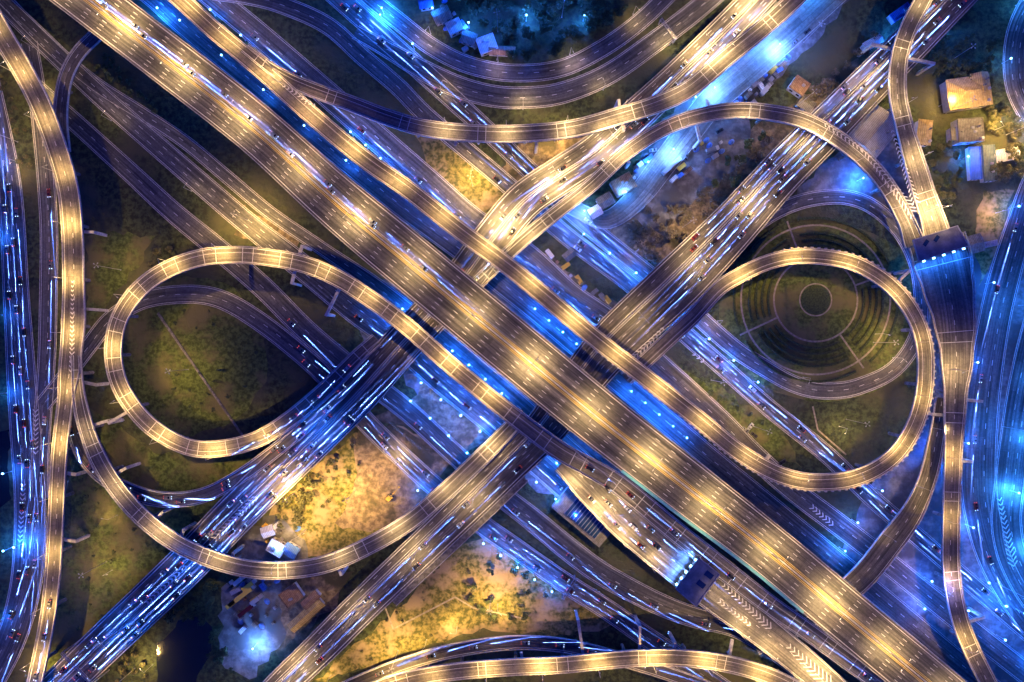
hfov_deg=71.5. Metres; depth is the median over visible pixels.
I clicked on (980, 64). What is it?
tree
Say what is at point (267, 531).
shed
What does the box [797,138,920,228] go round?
pavement
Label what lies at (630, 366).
overpass
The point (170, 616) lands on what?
tree
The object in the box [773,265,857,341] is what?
garden path
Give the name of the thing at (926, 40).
car
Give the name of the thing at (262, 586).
container
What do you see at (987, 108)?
tree
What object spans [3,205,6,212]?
car
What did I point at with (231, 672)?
tree
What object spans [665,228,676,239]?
tree
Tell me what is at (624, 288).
road markings
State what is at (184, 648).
water
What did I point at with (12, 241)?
car
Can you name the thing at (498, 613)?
path
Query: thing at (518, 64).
road kerb
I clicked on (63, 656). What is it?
sign gantry
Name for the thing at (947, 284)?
overpass
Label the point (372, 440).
road markings
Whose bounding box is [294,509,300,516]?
tree
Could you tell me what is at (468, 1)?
tree
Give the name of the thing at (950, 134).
house
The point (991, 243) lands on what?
shed
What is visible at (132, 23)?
car
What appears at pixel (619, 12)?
tree
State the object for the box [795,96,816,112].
shed
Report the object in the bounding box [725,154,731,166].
tree
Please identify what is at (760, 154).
tree
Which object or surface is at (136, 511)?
overpass
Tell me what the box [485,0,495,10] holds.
tree
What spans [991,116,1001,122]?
tree
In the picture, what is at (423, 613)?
path
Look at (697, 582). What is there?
toll canopy
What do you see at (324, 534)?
ground dirt
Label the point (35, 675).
car
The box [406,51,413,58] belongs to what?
car
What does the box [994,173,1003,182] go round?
tree
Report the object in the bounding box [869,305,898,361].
garden hedge
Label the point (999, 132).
tree
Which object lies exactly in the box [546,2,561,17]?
tree
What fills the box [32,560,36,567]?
car
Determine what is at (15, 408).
car
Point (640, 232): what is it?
tree
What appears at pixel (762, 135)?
tree
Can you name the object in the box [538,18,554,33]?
tree
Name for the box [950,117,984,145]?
house
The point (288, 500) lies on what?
tree
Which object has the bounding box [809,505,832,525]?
road markings
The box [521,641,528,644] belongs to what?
car
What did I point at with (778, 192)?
car
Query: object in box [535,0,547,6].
tree
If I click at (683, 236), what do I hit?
tree
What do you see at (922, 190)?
overpass
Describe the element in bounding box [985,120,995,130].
tree
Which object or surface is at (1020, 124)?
tree
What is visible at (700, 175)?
pavement
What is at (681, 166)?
container
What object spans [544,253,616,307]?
ground dirt
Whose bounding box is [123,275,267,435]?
grass
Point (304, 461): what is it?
car
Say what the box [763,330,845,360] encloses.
garden hedge
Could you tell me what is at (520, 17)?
tree
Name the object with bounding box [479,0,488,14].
tree
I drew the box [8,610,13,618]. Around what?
car
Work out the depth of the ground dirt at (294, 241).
399.95 m
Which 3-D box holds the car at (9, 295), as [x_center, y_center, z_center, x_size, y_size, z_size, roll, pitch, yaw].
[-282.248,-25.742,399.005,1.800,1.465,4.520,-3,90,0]
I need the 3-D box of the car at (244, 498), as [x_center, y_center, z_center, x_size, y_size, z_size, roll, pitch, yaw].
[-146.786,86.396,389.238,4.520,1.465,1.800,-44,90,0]
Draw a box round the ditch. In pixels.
[157,313,242,435]
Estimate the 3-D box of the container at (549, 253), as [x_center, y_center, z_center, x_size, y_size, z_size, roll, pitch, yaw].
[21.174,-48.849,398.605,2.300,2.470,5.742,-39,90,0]
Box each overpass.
[0,9,108,681]
[43,0,775,681]
[50,0,965,681]
[53,31,101,151]
[69,357,373,507]
[71,355,517,579]
[104,245,884,681]
[168,0,935,491]
[241,0,806,153]
[263,0,977,681]
[342,635,710,681]
[370,610,800,681]
[473,99,922,286]
[555,451,845,681]
[754,397,943,654]
[857,0,949,235]
[908,231,997,681]
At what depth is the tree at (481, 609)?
394.79 m
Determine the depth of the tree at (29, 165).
396.71 m
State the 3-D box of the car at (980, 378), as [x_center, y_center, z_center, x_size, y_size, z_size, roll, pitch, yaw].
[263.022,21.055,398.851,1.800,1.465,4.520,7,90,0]
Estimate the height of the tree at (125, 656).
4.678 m
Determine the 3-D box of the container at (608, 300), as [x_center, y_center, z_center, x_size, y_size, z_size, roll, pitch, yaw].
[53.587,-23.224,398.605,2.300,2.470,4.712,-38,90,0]
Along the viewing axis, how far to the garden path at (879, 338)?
399.94 m
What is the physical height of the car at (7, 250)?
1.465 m
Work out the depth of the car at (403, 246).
378.98 m
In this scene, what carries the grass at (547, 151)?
on the ground at (112, 200)
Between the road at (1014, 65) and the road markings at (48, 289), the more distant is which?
the road markings at (48, 289)
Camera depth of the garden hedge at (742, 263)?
399.00 m
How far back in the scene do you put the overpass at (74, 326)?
386.00 m
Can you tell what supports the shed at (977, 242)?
on the ground at (112, 200)
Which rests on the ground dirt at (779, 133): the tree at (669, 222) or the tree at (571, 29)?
the tree at (669, 222)
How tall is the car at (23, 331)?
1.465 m
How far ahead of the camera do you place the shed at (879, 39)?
394.91 m
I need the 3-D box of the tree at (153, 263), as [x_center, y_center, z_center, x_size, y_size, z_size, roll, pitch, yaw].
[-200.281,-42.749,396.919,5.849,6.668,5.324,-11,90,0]
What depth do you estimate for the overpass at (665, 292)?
389.80 m
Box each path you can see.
[385,608,393,628]
[393,596,454,629]
[455,596,472,607]
[473,607,521,618]
[740,224,890,374]
[740,317,776,335]
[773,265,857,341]
[786,221,796,246]
[799,283,831,315]
[812,406,818,429]
[817,430,846,454]
[840,334,863,367]
[856,270,893,285]
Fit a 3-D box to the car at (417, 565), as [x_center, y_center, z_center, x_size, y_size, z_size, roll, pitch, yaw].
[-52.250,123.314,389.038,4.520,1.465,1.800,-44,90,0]
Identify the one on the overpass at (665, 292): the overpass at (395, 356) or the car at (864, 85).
the car at (864, 85)
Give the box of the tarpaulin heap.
[264,598,269,604]
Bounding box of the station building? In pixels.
[551,487,610,546]
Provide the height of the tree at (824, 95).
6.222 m
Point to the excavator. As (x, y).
(389, 497)
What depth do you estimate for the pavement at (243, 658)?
399.96 m
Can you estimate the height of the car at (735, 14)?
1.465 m
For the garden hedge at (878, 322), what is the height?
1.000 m
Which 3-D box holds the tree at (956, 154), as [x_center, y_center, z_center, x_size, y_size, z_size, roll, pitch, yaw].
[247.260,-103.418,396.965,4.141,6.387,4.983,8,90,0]
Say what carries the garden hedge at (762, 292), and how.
on the grass at (832, 321)
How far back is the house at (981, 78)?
390.99 m
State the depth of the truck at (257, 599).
396.70 m
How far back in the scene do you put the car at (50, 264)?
398.75 m
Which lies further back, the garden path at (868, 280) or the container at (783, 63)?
the garden path at (868, 280)
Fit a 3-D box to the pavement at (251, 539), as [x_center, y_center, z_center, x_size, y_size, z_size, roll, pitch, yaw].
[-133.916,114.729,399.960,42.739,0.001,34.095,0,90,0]
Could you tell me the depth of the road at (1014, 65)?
399.57 m
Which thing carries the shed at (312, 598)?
on the ground dirt at (329, 586)
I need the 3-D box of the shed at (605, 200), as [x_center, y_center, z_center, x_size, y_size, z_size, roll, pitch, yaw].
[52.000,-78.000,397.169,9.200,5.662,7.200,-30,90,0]
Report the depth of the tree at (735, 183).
392.77 m
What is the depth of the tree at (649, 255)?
394.28 m
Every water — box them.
[0,430,10,507]
[156,617,213,681]
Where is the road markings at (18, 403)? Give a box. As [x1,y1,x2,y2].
[0,90,44,681]
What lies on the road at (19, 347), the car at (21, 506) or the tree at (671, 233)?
the car at (21, 506)
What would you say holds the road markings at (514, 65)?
on the road at (604, 47)
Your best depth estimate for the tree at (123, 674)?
396.02 m
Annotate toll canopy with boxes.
[675,558,719,606]
[912,225,968,261]
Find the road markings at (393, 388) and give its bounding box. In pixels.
[45,86,799,680]
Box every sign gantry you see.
[60,641,109,681]
[561,574,576,599]
[658,18,676,43]
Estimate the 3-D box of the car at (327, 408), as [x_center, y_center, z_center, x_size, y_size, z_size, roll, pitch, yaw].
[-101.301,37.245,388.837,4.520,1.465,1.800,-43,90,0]
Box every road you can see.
[0,0,567,496]
[0,86,45,681]
[22,42,57,497]
[38,285,728,681]
[42,82,796,678]
[87,69,589,455]
[141,0,998,681]
[200,0,1023,681]
[220,0,1023,639]
[327,0,928,398]
[352,0,722,107]
[359,0,673,81]
[569,0,844,227]
[962,177,1023,633]
[991,322,1023,606]
[1004,0,1023,120]
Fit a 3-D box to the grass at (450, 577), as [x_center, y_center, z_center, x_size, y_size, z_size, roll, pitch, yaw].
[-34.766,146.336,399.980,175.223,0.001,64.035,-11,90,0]
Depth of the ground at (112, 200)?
400.00 m
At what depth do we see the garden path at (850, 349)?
399.93 m
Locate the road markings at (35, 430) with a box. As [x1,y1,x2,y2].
[33,409,37,453]
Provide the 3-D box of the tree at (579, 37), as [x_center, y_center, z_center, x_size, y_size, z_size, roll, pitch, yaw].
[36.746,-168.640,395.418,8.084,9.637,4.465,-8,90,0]
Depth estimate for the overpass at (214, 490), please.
390.00 m
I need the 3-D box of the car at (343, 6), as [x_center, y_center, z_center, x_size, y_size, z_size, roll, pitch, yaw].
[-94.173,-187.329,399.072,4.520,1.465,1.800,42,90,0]
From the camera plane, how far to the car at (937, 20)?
388.79 m
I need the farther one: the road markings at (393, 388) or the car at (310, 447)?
the road markings at (393, 388)
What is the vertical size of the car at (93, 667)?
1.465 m
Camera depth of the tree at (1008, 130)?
397.01 m
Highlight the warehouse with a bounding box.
[849,105,895,157]
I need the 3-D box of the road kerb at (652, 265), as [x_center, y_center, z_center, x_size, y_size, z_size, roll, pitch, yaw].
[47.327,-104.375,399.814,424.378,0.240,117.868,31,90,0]
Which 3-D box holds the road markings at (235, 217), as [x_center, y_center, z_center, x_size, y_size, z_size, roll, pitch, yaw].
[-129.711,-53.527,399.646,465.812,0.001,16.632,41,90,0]
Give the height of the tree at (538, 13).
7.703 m
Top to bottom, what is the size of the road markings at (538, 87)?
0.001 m
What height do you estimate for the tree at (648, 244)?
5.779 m
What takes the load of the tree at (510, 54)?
on the ground at (112, 200)
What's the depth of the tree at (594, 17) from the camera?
393.24 m
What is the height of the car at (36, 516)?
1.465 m
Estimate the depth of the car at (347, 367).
388.20 m
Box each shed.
[260,524,276,538]
[265,537,285,557]
[278,581,304,607]
[282,541,300,559]
[287,597,324,632]
[300,589,321,609]
[418,0,433,11]
[431,5,452,25]
[445,17,463,37]
[460,29,477,46]
[476,32,497,56]
[488,46,515,56]
[562,247,576,262]
[587,204,602,219]
[595,191,614,209]
[609,171,636,197]
[786,74,810,98]
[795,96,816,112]
[860,34,883,49]
[886,2,909,24]
[965,146,981,180]
[967,233,984,253]
[980,144,997,182]
[985,240,997,247]
[994,146,1019,162]
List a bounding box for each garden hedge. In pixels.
[733,225,780,326]
[745,341,855,382]
[748,239,786,321]
[754,244,789,319]
[758,334,848,366]
[760,270,771,317]
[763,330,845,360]
[767,266,782,315]
[769,327,842,354]
[774,324,839,348]
[796,217,890,263]
[799,232,871,260]
[801,238,857,255]
[802,244,843,251]
[847,288,864,336]
[851,286,871,340]
[855,288,877,345]
[859,289,883,350]
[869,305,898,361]
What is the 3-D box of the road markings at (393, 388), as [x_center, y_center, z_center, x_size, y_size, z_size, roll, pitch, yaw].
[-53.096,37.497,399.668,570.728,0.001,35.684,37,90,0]
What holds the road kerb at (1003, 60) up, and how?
on the road at (1014, 65)
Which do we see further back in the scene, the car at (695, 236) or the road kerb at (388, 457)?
the road kerb at (388, 457)
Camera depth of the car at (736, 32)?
389.01 m
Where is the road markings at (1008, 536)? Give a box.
[998,497,1016,566]
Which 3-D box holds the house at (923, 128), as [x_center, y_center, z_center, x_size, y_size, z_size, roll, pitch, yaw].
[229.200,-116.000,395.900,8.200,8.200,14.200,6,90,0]
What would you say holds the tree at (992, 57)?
on the ground at (112, 200)
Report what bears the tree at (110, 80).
on the ground at (112, 200)
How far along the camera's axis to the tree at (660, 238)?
396.00 m
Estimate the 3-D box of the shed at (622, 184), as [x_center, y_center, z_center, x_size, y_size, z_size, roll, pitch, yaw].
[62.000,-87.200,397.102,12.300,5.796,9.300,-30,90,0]
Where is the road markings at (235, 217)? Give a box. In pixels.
[3,3,559,495]
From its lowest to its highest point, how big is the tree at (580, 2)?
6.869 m
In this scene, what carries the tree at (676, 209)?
on the ground dirt at (779, 133)
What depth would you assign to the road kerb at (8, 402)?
399.63 m
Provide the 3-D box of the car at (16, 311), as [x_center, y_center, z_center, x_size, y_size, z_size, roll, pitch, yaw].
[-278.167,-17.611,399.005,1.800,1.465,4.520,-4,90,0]
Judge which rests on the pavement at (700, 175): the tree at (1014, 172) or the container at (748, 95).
the container at (748, 95)
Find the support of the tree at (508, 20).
on the ground at (112, 200)
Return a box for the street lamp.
[873,340,898,344]
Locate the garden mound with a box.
[801,285,829,314]
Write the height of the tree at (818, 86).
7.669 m
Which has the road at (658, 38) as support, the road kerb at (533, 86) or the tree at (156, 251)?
the road kerb at (533, 86)
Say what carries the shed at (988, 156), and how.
on the ground at (112, 200)
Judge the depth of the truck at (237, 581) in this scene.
396.70 m
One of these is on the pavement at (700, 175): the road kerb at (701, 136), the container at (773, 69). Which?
the container at (773, 69)
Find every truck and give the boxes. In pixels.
[221,579,233,590]
[225,584,255,609]
[232,577,244,586]
[237,602,256,617]
[241,579,256,591]
[249,593,263,605]
[661,156,681,175]
[705,145,719,153]
[760,83,771,95]
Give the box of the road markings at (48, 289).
[21,44,56,496]
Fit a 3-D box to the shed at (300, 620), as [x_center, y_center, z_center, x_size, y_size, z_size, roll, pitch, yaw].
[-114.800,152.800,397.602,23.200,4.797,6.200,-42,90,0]
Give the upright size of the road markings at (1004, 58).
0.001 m
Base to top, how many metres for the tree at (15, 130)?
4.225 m
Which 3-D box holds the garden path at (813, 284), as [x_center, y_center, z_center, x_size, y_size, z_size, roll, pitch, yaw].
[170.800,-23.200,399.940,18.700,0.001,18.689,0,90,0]
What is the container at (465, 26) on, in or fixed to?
on the ground at (112, 200)
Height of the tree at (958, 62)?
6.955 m
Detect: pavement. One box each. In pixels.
[218,579,286,679]
[236,515,307,560]
[360,279,700,493]
[625,0,848,235]
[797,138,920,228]
[842,204,1023,681]
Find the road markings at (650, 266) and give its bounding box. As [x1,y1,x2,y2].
[328,0,927,397]
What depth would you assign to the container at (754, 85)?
397.44 m
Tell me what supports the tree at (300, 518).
on the ground dirt at (324, 534)
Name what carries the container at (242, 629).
on the pavement at (243, 658)
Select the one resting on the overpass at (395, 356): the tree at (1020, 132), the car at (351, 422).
the car at (351, 422)
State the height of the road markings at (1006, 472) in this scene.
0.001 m
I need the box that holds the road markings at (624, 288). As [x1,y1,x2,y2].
[228,0,1022,637]
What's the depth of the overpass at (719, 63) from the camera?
381.97 m
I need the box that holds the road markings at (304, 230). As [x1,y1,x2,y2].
[97,78,587,454]
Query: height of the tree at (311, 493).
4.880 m
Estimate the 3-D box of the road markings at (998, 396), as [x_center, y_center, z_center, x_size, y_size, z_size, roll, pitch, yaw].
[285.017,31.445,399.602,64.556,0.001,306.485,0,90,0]
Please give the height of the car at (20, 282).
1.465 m
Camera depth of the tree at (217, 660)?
393.86 m
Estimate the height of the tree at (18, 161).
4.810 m
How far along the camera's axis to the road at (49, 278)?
399.75 m
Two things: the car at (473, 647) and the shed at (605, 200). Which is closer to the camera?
the car at (473, 647)
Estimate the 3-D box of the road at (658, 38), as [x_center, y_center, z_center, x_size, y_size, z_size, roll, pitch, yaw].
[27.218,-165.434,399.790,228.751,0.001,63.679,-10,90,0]
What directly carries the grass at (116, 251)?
on the ground at (112, 200)
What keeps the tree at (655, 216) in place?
on the ground dirt at (779, 133)
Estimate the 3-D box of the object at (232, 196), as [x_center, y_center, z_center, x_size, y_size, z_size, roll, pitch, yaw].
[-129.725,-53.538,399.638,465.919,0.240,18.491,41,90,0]
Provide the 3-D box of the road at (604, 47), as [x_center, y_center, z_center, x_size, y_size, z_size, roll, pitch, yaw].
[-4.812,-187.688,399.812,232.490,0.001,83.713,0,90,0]
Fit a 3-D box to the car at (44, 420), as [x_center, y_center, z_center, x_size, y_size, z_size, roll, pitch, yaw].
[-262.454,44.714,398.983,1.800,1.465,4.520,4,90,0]
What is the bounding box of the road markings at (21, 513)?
[17,484,25,541]
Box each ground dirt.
[234,205,298,245]
[269,425,441,556]
[275,570,352,662]
[335,425,448,531]
[375,383,488,450]
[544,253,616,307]
[607,57,858,261]
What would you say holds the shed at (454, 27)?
on the ground at (112, 200)
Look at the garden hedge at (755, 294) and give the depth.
399.00 m
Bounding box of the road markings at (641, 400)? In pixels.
[143,0,967,681]
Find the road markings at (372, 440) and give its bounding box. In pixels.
[38,286,725,680]
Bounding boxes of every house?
[914,119,932,146]
[939,74,992,112]
[946,127,962,141]
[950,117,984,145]
[970,71,990,91]
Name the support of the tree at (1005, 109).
on the ground at (112, 200)
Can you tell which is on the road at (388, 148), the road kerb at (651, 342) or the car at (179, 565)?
the road kerb at (651, 342)
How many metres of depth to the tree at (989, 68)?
395.22 m
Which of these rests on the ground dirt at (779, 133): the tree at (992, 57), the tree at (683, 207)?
the tree at (683, 207)
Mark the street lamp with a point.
(888, 342)
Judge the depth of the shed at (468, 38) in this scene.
395.32 m
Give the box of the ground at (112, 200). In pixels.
[0,0,1023,681]
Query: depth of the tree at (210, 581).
395.48 m
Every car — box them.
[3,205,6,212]
[5,246,9,253]
[7,184,11,191]
[7,291,11,298]
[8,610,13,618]
[9,629,14,637]
[10,356,14,363]
[11,238,14,245]
[13,405,17,412]
[14,208,18,215]
[14,306,18,313]
[15,633,20,641]
[16,570,20,578]
[17,455,21,463]
[18,277,22,284]
[18,367,22,374]
[19,503,23,510]
[22,328,25,335]
[22,419,25,426]
[25,381,29,388]
[25,459,28,467]
[25,566,28,574]
[27,514,31,522]
[30,440,34,448]
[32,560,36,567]
[33,672,38,680]
[34,513,38,520]
[40,465,43,472]
[41,633,46,640]
[42,417,46,424]
[47,189,50,196]
[47,340,50,347]
[47,600,51,608]
[49,261,52,268]
[59,666,66,673]
[89,664,96,671]
[129,599,136,606]
[130,21,138,28]
[130,631,138,638]
[137,495,145,500]
[138,32,146,38]
[169,580,176,587]
[175,562,182,569]
[180,60,188,66]
[194,534,201,541]
[227,529,234,536]
[239,524,246,531]
[240,495,247,502]
[265,491,272,498]
[297,346,304,352]
[300,458,307,465]
[306,444,313,451]
[314,644,321,651]
[323,405,330,412]
[326,186,333,193]
[340,3,347,10]
[343,364,350,371]
[347,419,354,426]
[375,670,383,676]
[401,244,409,251]
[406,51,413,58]
[413,562,420,569]
[457,520,464,527]
[469,645,476,649]
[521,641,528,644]
[556,643,563,646]
[604,499,611,506]
[614,522,621,529]
[630,121,637,128]
[636,542,644,549]
[646,525,654,532]
[681,60,688,67]
[691,233,698,240]
[710,238,717,245]
[731,11,738,18]
[732,28,739,36]
[774,189,781,196]
[843,88,850,95]
[844,117,851,124]
[860,82,867,89]
[922,37,929,44]
[933,17,940,24]
[972,435,976,442]
[973,502,977,510]
[978,374,982,382]
[987,556,992,564]
[994,285,999,293]
[1012,223,1017,231]
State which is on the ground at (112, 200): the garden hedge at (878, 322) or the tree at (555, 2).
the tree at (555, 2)
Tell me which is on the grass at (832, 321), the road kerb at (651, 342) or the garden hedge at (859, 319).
the garden hedge at (859, 319)
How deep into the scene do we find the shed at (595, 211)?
395.23 m
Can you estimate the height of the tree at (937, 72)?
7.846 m
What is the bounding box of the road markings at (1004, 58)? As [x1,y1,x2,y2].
[1004,0,1023,115]
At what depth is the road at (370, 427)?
399.64 m
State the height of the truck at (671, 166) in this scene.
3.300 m
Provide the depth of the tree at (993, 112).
395.45 m
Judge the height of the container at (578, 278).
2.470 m
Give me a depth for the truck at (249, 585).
396.70 m
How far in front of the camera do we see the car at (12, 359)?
398.75 m
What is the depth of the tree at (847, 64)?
396.02 m
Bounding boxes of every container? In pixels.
[230,586,241,595]
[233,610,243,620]
[238,625,247,633]
[251,621,258,627]
[258,582,266,590]
[460,24,468,34]
[462,45,468,52]
[545,249,553,258]
[561,262,570,269]
[575,275,583,284]
[589,288,597,295]
[599,292,604,300]
[605,295,611,303]
[636,160,643,167]
[642,154,653,163]
[669,174,677,182]
[677,162,686,170]
[683,166,692,176]
[711,152,718,159]
[744,90,752,99]
[750,81,759,88]
[757,76,764,82]
[757,82,764,90]
[769,65,777,73]
[772,72,779,79]
[775,66,783,72]
[778,60,786,67]
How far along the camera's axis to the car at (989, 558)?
398.61 m
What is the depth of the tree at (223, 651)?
392.91 m
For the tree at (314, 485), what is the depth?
396.78 m
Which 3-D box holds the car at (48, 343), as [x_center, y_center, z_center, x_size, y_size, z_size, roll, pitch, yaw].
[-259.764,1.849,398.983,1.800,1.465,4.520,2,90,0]
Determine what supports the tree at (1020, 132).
on the ground at (112, 200)
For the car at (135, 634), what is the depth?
388.95 m
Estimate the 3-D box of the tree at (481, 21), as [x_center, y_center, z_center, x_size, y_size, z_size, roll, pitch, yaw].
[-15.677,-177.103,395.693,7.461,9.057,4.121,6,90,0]
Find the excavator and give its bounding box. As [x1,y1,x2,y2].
[385,486,399,501]
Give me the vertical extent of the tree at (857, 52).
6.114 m
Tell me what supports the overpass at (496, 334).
on the ground at (112, 200)
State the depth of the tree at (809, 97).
394.49 m
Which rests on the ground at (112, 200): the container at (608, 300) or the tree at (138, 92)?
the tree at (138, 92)
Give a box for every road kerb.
[0,0,594,458]
[0,82,46,681]
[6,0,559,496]
[30,42,57,497]
[36,285,729,681]
[41,81,794,677]
[140,0,999,681]
[199,0,1023,681]
[214,0,1023,640]
[326,0,929,399]
[352,0,723,108]
[360,0,674,81]
[568,0,845,228]
[961,178,1023,634]
[991,319,1023,607]
[1003,0,1019,114]
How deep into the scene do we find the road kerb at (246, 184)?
399.58 m
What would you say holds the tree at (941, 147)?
on the ground at (112, 200)
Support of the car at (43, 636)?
on the overpass at (74, 326)
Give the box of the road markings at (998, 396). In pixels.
[962,180,1023,632]
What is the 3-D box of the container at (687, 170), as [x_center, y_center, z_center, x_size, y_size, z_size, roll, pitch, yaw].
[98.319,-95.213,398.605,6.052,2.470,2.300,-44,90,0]
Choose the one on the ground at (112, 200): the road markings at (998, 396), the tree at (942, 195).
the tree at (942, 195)
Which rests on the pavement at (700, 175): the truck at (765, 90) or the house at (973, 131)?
the truck at (765, 90)
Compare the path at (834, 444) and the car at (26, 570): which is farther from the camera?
the path at (834, 444)
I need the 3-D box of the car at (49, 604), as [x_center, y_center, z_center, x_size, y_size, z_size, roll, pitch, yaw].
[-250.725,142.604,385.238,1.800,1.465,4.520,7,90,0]
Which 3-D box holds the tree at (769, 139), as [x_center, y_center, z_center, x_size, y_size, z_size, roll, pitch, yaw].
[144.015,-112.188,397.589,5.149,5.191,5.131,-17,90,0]
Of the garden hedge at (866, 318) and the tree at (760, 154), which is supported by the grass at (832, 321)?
the garden hedge at (866, 318)
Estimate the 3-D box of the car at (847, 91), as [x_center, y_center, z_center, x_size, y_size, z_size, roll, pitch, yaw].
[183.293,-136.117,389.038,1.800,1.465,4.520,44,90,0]
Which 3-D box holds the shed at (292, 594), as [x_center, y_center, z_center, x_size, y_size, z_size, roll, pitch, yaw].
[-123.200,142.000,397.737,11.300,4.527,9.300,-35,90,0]
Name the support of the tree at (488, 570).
on the grass at (450, 577)
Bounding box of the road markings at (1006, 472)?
[992,325,1023,603]
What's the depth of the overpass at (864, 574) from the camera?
392.00 m
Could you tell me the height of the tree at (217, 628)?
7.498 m
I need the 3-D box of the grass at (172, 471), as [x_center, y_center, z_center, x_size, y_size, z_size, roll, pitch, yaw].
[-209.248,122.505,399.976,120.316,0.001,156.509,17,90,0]
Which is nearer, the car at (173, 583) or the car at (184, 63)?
the car at (184, 63)
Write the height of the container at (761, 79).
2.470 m
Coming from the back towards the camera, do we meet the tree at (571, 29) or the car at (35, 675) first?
the tree at (571, 29)
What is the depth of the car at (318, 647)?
388.74 m
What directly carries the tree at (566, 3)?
on the ground at (112, 200)
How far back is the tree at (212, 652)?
394.18 m
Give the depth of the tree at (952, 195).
394.94 m
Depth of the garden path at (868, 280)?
399.93 m
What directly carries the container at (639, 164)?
on the pavement at (700, 175)
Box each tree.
[11,127,18,133]
[15,158,22,164]
[25,162,32,168]
[93,64,100,70]
[101,67,110,75]
[104,75,114,83]
[116,75,122,82]
[117,664,125,672]
[119,671,126,678]
[121,653,129,659]
[125,89,133,95]
[130,651,138,657]
[136,89,143,98]
[148,259,157,266]
[152,247,161,254]
[164,610,175,622]
[165,246,172,253]
[192,591,199,597]
[205,579,212,585]
[206,647,217,657]
[208,631,215,639]
[212,623,221,633]
[213,657,223,663]
[216,646,228,658]
[222,573,228,580]
[229,667,234,674]
[275,513,281,519]
[277,500,283,506]
[284,496,291,503]
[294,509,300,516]
[297,488,303,495]
[297,500,304,506]
[297,515,304,521]
[305,475,310,481]
[308,490,315,497]
[311,481,318,487]
[327,458,334,464]
[464,0,477,6]
[467,1,483,15]
[467,582,476,591]
[467,594,474,602]
[477,604,485,614]
[478,18,489,25]
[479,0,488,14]
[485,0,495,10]
[485,596,493,604]
[486,568,493,575]
[488,612,496,621]
[492,18,502,31]
[494,0,506,12]
[499,17,512,27]
[500,24,513,39]
[503,0,513,11]
[505,49,517,59]
[509,568,517,576]
[515,14,524,24]
[518,46,537,62]
[520,1,531,12]
[520,24,531,38]
[520,570,528,579]
[521,612,527,620]
[533,8,542,17]
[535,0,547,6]
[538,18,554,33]
[545,14,551,21]
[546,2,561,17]
[547,39,560,57]
[549,0,561,8]
[553,16,560,25]
[555,35,564,51]
[557,29,566,43]
[562,0,573,8]
[563,23,579,37]
[571,32,584,41]
[577,0,583,7]
[579,0,595,15]
[583,13,597,25]
[583,17,596,32]
[594,18,602,25]
[595,0,605,7]
[600,6,614,25]
[613,5,623,16]
[622,3,628,10]
[625,222,636,234]
[627,233,636,241]
[633,240,643,251]
[637,227,649,240]
[642,223,652,233]
[644,205,651,214]
[644,250,657,261]
[645,241,655,250]
[650,213,659,222]
[651,252,662,265]
[654,234,662,242]
[656,223,665,231]
[665,203,674,213]
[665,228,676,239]
[667,218,673,225]
[673,204,681,214]
[678,216,687,225]
[678,230,687,239]
[680,203,691,213]
[683,210,691,220]
[695,199,705,208]
[696,190,704,198]
[700,210,709,220]
[701,185,713,197]
[708,198,720,210]
[711,178,718,187]
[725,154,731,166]
[729,174,741,187]
[734,154,747,164]
[735,163,744,174]
[744,138,754,148]
[746,149,755,159]
[752,150,764,164]
[758,130,765,140]
[765,135,772,143]
[802,94,813,103]
[808,83,821,95]
[818,89,827,98]
[821,78,834,90]
[829,80,838,89]
[831,67,839,75]
[843,60,851,69]
[852,46,863,56]
[870,30,880,39]
[925,152,933,159]
[928,49,944,61]
[928,158,938,166]
[932,41,943,49]
[933,67,944,77]
[937,143,945,151]
[938,190,947,201]
[939,34,950,45]
[940,170,953,180]
[943,57,954,69]
[943,179,951,187]
[945,140,952,148]
[946,190,956,199]
[950,64,961,73]
[952,150,960,159]
[953,55,960,64]
[953,70,968,77]
[954,39,967,52]
[955,176,963,183]
[957,166,963,174]
[963,32,976,46]
[963,50,972,59]
[965,61,978,71]
[975,62,984,69]
[984,39,995,51]
[984,54,995,62]
[984,62,992,72]
[984,105,994,110]
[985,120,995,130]
[988,109,996,118]
[989,76,994,85]
[989,164,998,172]
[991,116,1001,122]
[993,37,1001,47]
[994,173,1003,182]
[996,129,1003,136]
[1000,105,1011,115]
[1001,171,1010,179]
[1005,128,1013,132]
[1005,146,1012,153]
[1008,132,1016,141]
[1010,149,1019,156]
[1010,168,1019,176]
[1013,119,1023,127]
[1016,129,1023,136]
[1016,157,1023,165]
[1017,172,1023,177]
[1018,144,1023,151]
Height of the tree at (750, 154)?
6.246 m
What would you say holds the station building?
on the ground at (112, 200)
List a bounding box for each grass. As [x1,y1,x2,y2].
[47,408,253,668]
[84,231,154,334]
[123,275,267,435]
[310,538,609,681]
[415,135,503,213]
[502,135,585,180]
[668,357,801,467]
[719,223,915,401]
[974,189,1013,284]
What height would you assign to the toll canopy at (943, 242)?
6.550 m
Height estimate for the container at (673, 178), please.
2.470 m
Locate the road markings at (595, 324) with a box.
[201,0,1023,681]
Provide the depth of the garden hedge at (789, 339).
399.00 m
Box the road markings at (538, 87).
[355,1,719,106]
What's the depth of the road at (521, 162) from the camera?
399.83 m
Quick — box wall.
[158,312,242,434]
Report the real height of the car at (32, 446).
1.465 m
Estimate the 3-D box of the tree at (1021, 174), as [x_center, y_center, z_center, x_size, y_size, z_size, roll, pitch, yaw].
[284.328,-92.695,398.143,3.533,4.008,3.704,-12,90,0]
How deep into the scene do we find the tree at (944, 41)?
393.27 m
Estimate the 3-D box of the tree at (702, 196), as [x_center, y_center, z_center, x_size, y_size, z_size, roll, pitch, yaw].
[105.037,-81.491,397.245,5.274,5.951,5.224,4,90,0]
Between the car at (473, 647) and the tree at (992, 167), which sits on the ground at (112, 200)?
the tree at (992, 167)
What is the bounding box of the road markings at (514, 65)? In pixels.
[361,0,672,80]

